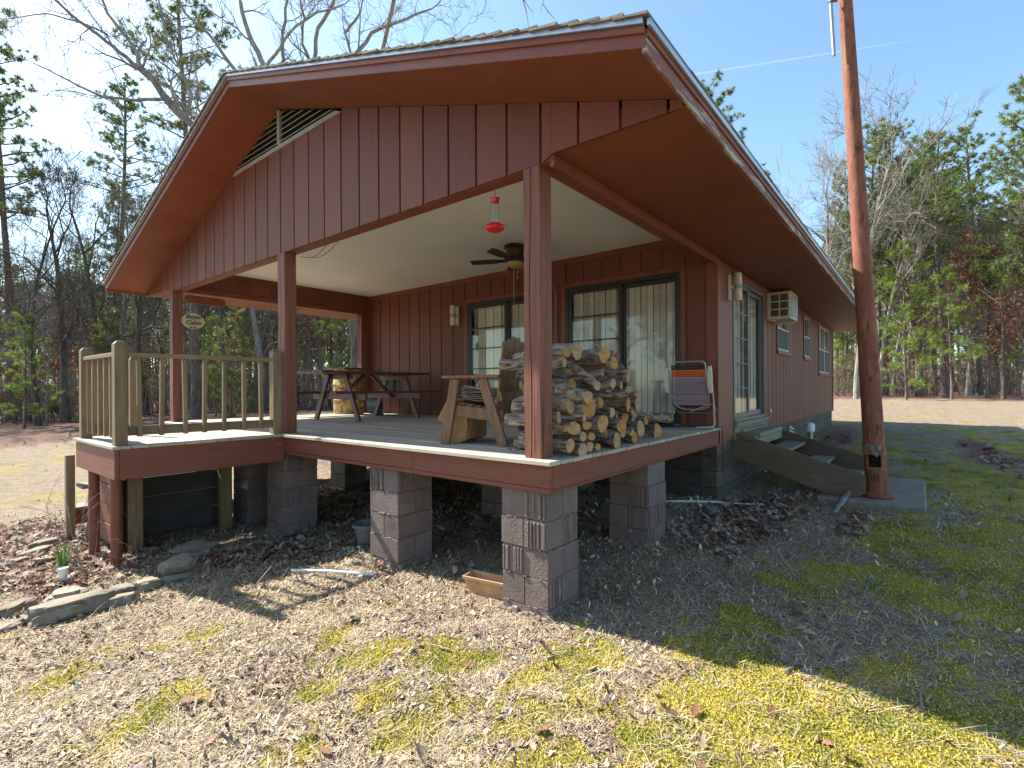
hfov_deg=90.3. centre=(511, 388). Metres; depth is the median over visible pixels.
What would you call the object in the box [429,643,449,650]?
twig
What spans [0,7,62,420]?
pine tree
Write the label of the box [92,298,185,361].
bare tree
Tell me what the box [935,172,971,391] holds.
pine tree
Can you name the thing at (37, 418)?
bare tree
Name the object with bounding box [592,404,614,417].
firewood log
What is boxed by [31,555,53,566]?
stone
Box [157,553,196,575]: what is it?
stone
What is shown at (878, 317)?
pine tree
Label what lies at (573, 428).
firewood log
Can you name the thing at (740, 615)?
moss
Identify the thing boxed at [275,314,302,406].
bare tree
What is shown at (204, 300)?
hanging board
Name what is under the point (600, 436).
firewood log
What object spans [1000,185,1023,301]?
pine tree
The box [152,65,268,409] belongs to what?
bare tree
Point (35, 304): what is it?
bare tree
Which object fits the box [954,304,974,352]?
pine tree
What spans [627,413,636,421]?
firewood log
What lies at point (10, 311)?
bare tree
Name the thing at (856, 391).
bare tree
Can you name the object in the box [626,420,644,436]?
firewood log
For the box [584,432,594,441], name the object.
firewood log
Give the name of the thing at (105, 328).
young cedar
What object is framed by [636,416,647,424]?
firewood log
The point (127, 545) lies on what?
bare shrub
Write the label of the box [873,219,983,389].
bare tree
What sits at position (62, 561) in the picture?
daffodil clump
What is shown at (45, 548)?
stone
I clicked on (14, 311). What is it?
bare tree
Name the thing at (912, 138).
pine tree
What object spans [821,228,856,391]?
pine tree
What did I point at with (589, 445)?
firewood log
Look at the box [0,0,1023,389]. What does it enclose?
sky
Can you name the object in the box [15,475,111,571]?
bare shrub
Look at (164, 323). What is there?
bare tree
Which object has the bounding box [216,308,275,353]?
bare tree
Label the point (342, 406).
table
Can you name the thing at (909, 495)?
concrete pad
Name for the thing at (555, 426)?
firewood log
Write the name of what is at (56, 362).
oak tree
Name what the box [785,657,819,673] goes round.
twig
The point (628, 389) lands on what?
firewood log
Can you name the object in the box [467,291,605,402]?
sliding door
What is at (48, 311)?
bare tree
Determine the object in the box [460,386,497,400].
newspaper pile
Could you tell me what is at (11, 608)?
stone
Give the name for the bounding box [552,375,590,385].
firewood log
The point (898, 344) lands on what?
oak tree
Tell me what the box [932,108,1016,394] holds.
pine tree
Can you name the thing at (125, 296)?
bare tree
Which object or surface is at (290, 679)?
leaf fragments
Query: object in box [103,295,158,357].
bare tree
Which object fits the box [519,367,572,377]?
firewood log
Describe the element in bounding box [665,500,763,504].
garden hose
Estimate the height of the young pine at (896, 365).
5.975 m
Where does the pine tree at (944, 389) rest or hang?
on the ground at (30, 470)
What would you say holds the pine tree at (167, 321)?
on the ground at (30, 470)
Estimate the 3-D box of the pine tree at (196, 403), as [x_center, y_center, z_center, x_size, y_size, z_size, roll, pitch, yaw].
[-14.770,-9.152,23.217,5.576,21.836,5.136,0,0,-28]
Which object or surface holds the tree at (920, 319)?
on the ground at (30, 470)
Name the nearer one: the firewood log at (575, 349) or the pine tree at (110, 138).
the firewood log at (575, 349)
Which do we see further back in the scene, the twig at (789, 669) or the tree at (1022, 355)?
the tree at (1022, 355)
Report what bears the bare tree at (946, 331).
on the ground at (30, 470)
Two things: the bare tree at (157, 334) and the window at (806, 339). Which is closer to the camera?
the window at (806, 339)
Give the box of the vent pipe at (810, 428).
[805,422,814,438]
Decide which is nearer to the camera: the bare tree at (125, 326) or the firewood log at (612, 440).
the firewood log at (612, 440)
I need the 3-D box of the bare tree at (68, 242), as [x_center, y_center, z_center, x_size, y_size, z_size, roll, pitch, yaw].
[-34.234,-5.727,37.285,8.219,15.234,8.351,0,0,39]
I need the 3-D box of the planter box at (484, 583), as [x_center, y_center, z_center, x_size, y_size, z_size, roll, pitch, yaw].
[-0.160,1.535,3.952,0.444,0.141,0.152,0,0,29]
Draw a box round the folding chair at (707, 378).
[664,360,716,428]
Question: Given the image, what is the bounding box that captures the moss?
[2,483,1023,767]
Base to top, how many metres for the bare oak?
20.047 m
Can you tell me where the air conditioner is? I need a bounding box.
[767,291,797,324]
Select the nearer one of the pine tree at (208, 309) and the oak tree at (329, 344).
the oak tree at (329, 344)
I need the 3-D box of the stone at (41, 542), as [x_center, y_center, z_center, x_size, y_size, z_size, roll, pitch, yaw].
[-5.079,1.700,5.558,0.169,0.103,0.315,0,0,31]
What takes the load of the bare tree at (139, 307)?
on the ground at (30, 470)
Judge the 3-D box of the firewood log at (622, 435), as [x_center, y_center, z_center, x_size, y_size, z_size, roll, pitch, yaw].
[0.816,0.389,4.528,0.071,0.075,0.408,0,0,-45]
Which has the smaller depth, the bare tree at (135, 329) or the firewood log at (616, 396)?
the firewood log at (616, 396)
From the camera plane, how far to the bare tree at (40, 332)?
37.67 m
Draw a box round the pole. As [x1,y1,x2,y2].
[838,0,894,499]
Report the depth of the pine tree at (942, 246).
37.92 m
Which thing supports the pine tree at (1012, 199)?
on the ground at (30, 470)
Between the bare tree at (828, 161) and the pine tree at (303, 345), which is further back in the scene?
the pine tree at (303, 345)
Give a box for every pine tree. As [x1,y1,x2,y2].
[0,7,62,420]
[0,264,36,336]
[0,300,19,372]
[45,268,101,377]
[62,72,169,333]
[70,175,143,359]
[109,0,244,419]
[132,296,189,341]
[202,305,217,403]
[261,310,268,392]
[298,314,328,397]
[701,69,770,175]
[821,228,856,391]
[822,159,897,296]
[833,252,856,344]
[834,123,909,263]
[836,115,992,395]
[852,163,914,394]
[868,159,922,394]
[894,129,974,397]
[895,184,934,375]
[895,267,965,373]
[897,136,966,394]
[905,129,963,375]
[906,188,958,392]
[929,45,1023,398]
[929,192,1016,380]
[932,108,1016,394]
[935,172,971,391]
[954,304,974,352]
[979,132,1023,391]
[982,220,1023,391]
[990,220,1004,389]
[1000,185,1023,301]
[1006,172,1023,221]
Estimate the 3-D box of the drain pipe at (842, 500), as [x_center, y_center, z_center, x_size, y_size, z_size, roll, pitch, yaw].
[3.828,1.296,5.883,0.847,0.267,0.092,0,0,-41]
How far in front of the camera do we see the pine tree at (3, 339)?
49.70 m
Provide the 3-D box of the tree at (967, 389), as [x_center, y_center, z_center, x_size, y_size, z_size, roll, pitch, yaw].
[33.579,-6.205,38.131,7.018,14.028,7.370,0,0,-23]
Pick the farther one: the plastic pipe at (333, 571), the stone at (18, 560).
the stone at (18, 560)
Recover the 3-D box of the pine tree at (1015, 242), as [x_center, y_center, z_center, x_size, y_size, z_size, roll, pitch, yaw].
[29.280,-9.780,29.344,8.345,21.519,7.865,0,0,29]
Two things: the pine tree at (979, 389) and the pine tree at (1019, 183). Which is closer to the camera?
the pine tree at (979, 389)
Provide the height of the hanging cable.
0.143 m
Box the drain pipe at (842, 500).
[830,490,851,514]
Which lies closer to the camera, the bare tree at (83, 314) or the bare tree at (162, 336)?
the bare tree at (83, 314)
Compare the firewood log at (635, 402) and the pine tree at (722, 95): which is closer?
the firewood log at (635, 402)
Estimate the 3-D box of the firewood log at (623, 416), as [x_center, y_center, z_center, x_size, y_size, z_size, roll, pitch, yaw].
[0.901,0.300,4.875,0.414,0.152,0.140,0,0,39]
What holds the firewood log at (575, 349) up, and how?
on the firewood log at (597, 355)
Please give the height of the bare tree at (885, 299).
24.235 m
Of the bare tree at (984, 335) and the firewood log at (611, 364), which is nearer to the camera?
the firewood log at (611, 364)
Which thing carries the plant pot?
on the ground at (30, 470)
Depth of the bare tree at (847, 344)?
43.71 m
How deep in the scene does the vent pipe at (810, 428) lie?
9.39 m
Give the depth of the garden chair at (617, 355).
5.85 m
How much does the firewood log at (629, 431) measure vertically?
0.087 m
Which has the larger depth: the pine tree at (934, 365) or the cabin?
the pine tree at (934, 365)
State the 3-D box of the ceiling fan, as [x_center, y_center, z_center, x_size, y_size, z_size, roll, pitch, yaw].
[0.042,-1.495,6.859,1.196,0.880,1.188,0,0,39]
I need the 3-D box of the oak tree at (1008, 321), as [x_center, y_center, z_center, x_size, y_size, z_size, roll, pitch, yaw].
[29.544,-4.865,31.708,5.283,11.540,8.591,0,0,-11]
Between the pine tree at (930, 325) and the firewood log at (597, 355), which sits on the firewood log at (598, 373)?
the firewood log at (597, 355)
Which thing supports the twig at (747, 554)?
on the ground at (30, 470)
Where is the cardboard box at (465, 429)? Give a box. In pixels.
[436,398,486,442]
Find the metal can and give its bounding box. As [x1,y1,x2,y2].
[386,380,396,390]
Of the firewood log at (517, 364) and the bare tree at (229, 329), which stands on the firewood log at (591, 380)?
the firewood log at (517, 364)
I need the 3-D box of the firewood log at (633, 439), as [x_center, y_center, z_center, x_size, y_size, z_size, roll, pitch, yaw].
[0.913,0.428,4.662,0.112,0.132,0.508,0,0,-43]
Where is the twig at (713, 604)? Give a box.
[711,591,733,611]
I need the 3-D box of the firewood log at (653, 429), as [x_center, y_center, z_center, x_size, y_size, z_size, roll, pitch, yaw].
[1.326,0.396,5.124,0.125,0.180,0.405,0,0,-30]
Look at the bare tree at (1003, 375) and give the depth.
30.34 m
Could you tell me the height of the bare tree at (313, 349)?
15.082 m
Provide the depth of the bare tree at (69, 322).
35.55 m
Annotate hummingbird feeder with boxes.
[482,193,507,232]
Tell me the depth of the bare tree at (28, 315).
34.82 m
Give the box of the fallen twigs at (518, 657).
[0,459,1023,767]
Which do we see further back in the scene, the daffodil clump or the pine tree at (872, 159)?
the pine tree at (872, 159)
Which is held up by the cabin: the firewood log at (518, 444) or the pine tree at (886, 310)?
the firewood log at (518, 444)
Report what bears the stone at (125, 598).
on the ground at (30, 470)
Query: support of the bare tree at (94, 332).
on the ground at (30, 470)
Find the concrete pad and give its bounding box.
[816,477,926,513]
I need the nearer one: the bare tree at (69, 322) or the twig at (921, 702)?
the twig at (921, 702)
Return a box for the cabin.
[64,10,856,622]
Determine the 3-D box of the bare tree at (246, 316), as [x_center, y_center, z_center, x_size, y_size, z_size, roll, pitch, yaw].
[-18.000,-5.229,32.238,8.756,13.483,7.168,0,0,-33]
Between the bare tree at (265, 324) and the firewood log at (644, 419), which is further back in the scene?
the bare tree at (265, 324)
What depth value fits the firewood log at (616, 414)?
4.66 m
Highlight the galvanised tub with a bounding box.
[366,398,381,414]
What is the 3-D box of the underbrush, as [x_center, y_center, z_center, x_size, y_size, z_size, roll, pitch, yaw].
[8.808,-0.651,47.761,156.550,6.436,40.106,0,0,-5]
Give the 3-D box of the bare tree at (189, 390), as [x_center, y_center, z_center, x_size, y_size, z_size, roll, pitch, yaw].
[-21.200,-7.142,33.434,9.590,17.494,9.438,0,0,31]
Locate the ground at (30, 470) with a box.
[0,386,1023,767]
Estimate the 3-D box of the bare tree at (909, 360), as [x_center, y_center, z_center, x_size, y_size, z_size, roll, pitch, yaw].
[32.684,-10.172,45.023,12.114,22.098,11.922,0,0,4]
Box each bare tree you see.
[0,119,161,425]
[0,135,128,422]
[0,213,109,388]
[0,217,101,411]
[0,220,71,426]
[0,225,42,410]
[0,238,52,356]
[0,243,41,388]
[0,247,67,423]
[0,263,50,374]
[0,275,88,407]
[0,276,75,401]
[0,287,41,356]
[1,134,208,379]
[1,234,35,273]
[9,166,150,342]
[12,298,57,420]
[13,258,86,399]
[22,264,114,367]
[39,291,100,351]
[42,248,134,350]
[47,279,129,352]
[61,110,216,414]
[74,280,161,363]
[83,221,190,399]
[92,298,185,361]
[97,244,168,389]
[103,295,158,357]
[123,298,188,366]
[130,300,187,388]
[131,298,187,345]
[133,299,168,400]
[142,144,248,362]
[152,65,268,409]
[161,299,246,369]
[183,305,276,408]
[188,307,272,386]
[203,308,254,364]
[204,306,277,406]
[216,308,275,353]
[223,308,345,410]
[248,309,335,367]
[251,310,268,398]
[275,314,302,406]
[299,315,347,399]
[306,316,350,367]
[765,127,899,281]
[793,58,1000,398]
[805,195,894,390]
[817,150,951,396]
[821,147,975,393]
[831,196,912,331]
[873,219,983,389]
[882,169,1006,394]
[883,307,914,383]
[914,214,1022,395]
[924,205,1023,398]
[928,267,959,361]
[940,182,1015,392]
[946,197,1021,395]
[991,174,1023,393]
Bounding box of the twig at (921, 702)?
[918,688,924,708]
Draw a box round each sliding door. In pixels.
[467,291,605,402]
[565,272,680,422]
[629,276,764,421]
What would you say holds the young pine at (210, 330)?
on the ground at (30, 470)
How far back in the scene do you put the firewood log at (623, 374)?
4.48 m
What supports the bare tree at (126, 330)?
on the ground at (30, 470)
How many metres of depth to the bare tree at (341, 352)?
29.34 m
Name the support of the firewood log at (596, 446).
on the cabin
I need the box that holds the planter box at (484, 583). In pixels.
[462,570,503,599]
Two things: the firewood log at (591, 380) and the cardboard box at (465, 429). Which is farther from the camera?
the cardboard box at (465, 429)
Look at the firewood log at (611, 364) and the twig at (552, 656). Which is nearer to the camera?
the twig at (552, 656)
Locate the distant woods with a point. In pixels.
(186, 341)
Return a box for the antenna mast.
[828,0,837,55]
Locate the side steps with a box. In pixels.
[732,425,865,496]
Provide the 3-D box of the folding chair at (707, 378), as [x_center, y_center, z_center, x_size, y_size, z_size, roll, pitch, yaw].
[2.245,0.071,6.293,0.582,0.810,0.491,0,0,39]
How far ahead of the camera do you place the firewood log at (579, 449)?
3.67 m
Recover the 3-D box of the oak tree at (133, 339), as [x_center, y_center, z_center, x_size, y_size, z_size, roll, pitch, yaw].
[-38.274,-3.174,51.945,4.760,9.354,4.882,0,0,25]
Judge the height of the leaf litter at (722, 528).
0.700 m
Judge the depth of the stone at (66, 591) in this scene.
3.91 m
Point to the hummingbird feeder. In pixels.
(495, 227)
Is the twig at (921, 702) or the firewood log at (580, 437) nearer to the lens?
the twig at (921, 702)
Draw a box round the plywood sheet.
[297,414,353,417]
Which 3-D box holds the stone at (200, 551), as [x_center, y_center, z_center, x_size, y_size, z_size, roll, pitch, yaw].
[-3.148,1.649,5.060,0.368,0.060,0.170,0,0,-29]
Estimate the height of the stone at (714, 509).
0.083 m
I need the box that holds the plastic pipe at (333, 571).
[291,569,373,575]
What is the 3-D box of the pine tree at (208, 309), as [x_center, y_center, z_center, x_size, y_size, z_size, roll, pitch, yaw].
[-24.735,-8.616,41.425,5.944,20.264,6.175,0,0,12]
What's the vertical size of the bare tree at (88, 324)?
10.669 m
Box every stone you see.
[0,556,31,567]
[0,598,39,616]
[0,618,24,632]
[16,545,51,556]
[26,589,114,627]
[28,537,62,548]
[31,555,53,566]
[42,585,89,602]
[106,591,140,608]
[109,583,136,595]
[132,576,161,592]
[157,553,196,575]
[160,572,197,585]
[170,539,218,554]
[177,548,212,556]
[703,505,720,515]
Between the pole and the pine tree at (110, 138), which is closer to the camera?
the pole
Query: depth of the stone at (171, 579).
4.26 m
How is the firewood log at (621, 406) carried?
on the firewood log
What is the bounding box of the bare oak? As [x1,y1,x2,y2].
[0,0,554,367]
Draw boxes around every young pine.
[0,311,72,428]
[199,314,240,416]
[312,316,350,377]
[833,332,859,392]
[835,286,856,389]
[873,237,953,397]
[880,302,935,399]
[921,262,990,398]
[968,264,1023,385]
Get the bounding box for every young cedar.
[72,310,128,418]
[201,306,263,418]
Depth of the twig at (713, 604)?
3.61 m
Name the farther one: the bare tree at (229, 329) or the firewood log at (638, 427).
the bare tree at (229, 329)
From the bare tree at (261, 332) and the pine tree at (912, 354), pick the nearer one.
the bare tree at (261, 332)
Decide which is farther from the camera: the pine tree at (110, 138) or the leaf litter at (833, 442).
the pine tree at (110, 138)
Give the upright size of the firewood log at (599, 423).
0.192 m
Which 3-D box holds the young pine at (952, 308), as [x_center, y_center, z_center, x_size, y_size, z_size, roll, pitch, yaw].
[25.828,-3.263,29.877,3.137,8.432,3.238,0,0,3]
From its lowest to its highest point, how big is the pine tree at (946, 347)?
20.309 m
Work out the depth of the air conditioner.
8.26 m
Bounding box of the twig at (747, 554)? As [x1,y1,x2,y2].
[742,548,763,561]
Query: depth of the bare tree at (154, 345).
52.19 m
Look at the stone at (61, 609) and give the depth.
3.59 m
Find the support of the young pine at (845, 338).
on the ground at (30, 470)
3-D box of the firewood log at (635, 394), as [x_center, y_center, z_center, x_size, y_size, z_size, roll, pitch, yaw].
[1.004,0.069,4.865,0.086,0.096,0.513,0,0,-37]
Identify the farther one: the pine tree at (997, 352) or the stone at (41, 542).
the pine tree at (997, 352)
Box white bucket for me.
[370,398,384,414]
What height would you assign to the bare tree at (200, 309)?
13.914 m
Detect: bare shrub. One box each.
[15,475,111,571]
[106,511,136,567]
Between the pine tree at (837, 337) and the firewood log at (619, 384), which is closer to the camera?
the firewood log at (619, 384)
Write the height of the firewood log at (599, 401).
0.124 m
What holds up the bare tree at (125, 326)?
on the ground at (30, 470)
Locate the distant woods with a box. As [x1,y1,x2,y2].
[0,178,1023,401]
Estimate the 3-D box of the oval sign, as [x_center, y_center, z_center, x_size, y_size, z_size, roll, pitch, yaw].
[-5.038,-1.141,8.051,0.015,0.405,0.324,0,0,39]
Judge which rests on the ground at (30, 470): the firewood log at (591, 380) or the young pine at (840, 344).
the young pine at (840, 344)
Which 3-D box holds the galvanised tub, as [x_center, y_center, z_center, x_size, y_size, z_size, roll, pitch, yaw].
[-2.572,0.283,9.358,0.408,0.414,0.407,0,0,-26]
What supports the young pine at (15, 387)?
on the ground at (30, 470)
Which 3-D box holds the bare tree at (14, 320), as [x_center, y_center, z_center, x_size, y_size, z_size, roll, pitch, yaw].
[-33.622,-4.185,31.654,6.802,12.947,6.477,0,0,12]
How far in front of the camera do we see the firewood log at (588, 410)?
3.79 m
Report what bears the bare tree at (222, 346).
on the ground at (30, 470)
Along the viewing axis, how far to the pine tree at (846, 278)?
43.05 m
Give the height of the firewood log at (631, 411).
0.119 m
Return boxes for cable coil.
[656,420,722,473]
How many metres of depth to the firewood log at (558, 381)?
4.17 m
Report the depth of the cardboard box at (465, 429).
4.58 m
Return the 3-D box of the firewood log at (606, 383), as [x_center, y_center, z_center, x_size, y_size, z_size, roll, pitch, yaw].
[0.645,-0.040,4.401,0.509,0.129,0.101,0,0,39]
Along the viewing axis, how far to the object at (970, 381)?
35.98 m
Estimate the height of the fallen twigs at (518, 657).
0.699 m
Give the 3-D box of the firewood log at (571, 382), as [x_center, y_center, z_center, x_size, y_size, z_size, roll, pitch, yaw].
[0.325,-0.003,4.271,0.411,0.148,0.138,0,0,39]
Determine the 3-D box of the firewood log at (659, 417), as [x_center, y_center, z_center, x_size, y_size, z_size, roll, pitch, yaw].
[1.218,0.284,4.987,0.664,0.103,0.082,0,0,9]
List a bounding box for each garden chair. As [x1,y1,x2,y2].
[441,337,524,446]
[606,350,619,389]
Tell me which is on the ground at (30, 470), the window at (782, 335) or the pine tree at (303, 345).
the pine tree at (303, 345)
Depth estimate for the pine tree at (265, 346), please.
37.77 m
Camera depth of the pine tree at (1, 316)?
41.34 m
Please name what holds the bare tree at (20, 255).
on the ground at (30, 470)
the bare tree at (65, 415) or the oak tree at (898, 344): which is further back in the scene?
the oak tree at (898, 344)
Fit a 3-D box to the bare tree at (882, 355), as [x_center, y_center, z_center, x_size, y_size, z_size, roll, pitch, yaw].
[24.937,-7.529,34.271,8.130,16.800,6.418,0,0,18]
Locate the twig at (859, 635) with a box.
[827,621,870,641]
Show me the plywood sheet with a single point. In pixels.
(321, 415)
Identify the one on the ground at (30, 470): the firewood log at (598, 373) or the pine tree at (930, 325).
the pine tree at (930, 325)
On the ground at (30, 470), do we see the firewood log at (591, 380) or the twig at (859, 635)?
the twig at (859, 635)
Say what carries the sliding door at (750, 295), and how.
in the cabin
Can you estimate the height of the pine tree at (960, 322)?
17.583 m
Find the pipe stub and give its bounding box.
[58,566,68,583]
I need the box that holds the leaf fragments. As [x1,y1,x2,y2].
[0,471,1023,767]
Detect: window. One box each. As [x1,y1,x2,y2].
[776,323,790,356]
[803,315,811,360]
[818,324,830,376]
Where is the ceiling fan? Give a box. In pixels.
[470,243,556,309]
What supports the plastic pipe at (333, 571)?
on the ground at (30, 470)
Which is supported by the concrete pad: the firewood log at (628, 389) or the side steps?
the side steps
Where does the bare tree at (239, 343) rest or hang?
on the ground at (30, 470)
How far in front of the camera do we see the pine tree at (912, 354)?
60.63 m
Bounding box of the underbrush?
[0,333,1023,423]
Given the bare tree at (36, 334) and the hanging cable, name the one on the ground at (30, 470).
the bare tree at (36, 334)
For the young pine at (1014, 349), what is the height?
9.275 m
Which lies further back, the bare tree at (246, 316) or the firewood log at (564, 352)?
the bare tree at (246, 316)
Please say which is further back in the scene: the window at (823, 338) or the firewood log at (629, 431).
the window at (823, 338)
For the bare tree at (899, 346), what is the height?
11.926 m
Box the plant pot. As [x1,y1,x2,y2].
[352,504,370,545]
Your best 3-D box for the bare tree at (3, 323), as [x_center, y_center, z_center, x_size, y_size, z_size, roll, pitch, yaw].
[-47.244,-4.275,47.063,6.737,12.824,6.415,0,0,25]
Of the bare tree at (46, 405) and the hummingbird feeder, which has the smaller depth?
the hummingbird feeder
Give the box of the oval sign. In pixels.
[182,313,204,328]
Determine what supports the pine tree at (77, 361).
on the ground at (30, 470)
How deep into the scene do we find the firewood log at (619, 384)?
4.41 m
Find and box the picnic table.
[297,370,442,421]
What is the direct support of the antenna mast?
attached to the pole
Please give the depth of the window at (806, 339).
11.31 m
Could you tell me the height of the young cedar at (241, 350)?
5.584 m
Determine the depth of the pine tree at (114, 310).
33.34 m
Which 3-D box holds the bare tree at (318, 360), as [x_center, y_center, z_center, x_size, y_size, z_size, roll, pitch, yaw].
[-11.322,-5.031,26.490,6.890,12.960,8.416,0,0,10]
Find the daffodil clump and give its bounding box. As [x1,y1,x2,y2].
[49,541,73,568]
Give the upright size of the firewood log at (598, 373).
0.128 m
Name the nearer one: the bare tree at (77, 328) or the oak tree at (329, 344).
the oak tree at (329, 344)
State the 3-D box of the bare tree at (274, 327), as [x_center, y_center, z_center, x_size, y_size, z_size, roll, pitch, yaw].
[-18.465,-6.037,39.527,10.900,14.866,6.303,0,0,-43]
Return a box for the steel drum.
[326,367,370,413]
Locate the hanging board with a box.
[184,295,225,306]
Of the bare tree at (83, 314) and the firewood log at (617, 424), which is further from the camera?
the bare tree at (83, 314)
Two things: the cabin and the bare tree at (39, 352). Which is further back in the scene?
the bare tree at (39, 352)
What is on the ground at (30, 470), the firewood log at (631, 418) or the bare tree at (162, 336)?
the bare tree at (162, 336)
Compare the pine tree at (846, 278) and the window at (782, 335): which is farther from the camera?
the pine tree at (846, 278)
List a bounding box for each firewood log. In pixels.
[499,356,566,369]
[504,411,560,423]
[508,419,567,431]
[511,395,574,413]
[512,347,569,358]
[513,437,524,449]
[516,360,600,390]
[518,430,574,452]
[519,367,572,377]
[519,379,567,388]
[521,376,592,403]
[552,343,581,359]
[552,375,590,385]
[552,400,595,417]
[552,421,580,435]
[552,431,586,442]
[553,443,586,455]
[555,368,603,380]
[560,413,585,420]
[560,415,607,433]
[561,379,575,387]
[568,344,609,366]
[576,376,615,390]
[576,421,591,430]
[578,442,592,451]
[579,356,617,370]
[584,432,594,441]
[586,364,630,381]
[586,441,600,450]
[587,430,607,441]
[589,390,611,401]
[592,392,628,401]
[592,397,603,408]
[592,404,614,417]
[593,428,619,448]
[596,378,622,389]
[604,399,629,411]
[607,417,625,432]
[610,429,624,437]
[611,386,631,393]
[613,410,618,417]
[618,412,671,422]
[618,413,627,421]
[619,406,633,414]
[620,432,637,443]
[625,427,633,435]
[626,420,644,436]
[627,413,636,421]
[628,397,640,410]
[629,391,640,397]
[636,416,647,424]
[644,421,661,437]
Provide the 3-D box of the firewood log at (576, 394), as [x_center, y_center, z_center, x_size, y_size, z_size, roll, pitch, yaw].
[0.332,0.014,3.734,0.538,0.207,0.093,0,0,-1]
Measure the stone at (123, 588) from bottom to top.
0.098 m
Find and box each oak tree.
[36,294,99,403]
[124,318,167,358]
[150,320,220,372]
[266,311,350,407]
[838,215,945,393]
[905,220,1023,397]
[944,292,992,391]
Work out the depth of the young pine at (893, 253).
32.90 m
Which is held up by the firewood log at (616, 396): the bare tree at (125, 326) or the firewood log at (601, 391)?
the firewood log at (601, 391)
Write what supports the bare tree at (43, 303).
on the ground at (30, 470)
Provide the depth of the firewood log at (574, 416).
3.75 m
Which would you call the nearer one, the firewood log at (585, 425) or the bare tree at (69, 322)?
the firewood log at (585, 425)
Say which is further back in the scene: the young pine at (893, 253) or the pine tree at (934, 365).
the pine tree at (934, 365)
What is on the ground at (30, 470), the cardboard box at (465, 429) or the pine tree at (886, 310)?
the pine tree at (886, 310)
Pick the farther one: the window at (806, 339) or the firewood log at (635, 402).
the window at (806, 339)
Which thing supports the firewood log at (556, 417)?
on the firewood log at (555, 426)
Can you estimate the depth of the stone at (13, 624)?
3.47 m
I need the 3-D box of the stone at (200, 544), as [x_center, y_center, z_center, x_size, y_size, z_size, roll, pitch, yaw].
[-3.251,1.642,5.230,0.434,0.146,0.188,0,0,-29]
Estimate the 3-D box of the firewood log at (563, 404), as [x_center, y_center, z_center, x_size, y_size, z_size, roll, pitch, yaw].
[0.219,0.125,3.881,0.514,0.188,0.156,0,0,39]
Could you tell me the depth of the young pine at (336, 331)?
25.89 m
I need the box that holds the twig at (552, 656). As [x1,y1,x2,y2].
[546,652,569,658]
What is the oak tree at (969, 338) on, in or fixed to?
on the ground at (30, 470)
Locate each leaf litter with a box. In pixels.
[0,413,1023,538]
[0,450,1023,767]
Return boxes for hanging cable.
[300,241,338,257]
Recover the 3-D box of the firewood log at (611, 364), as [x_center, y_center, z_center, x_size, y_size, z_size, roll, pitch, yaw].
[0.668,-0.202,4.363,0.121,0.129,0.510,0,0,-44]
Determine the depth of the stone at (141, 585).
4.09 m

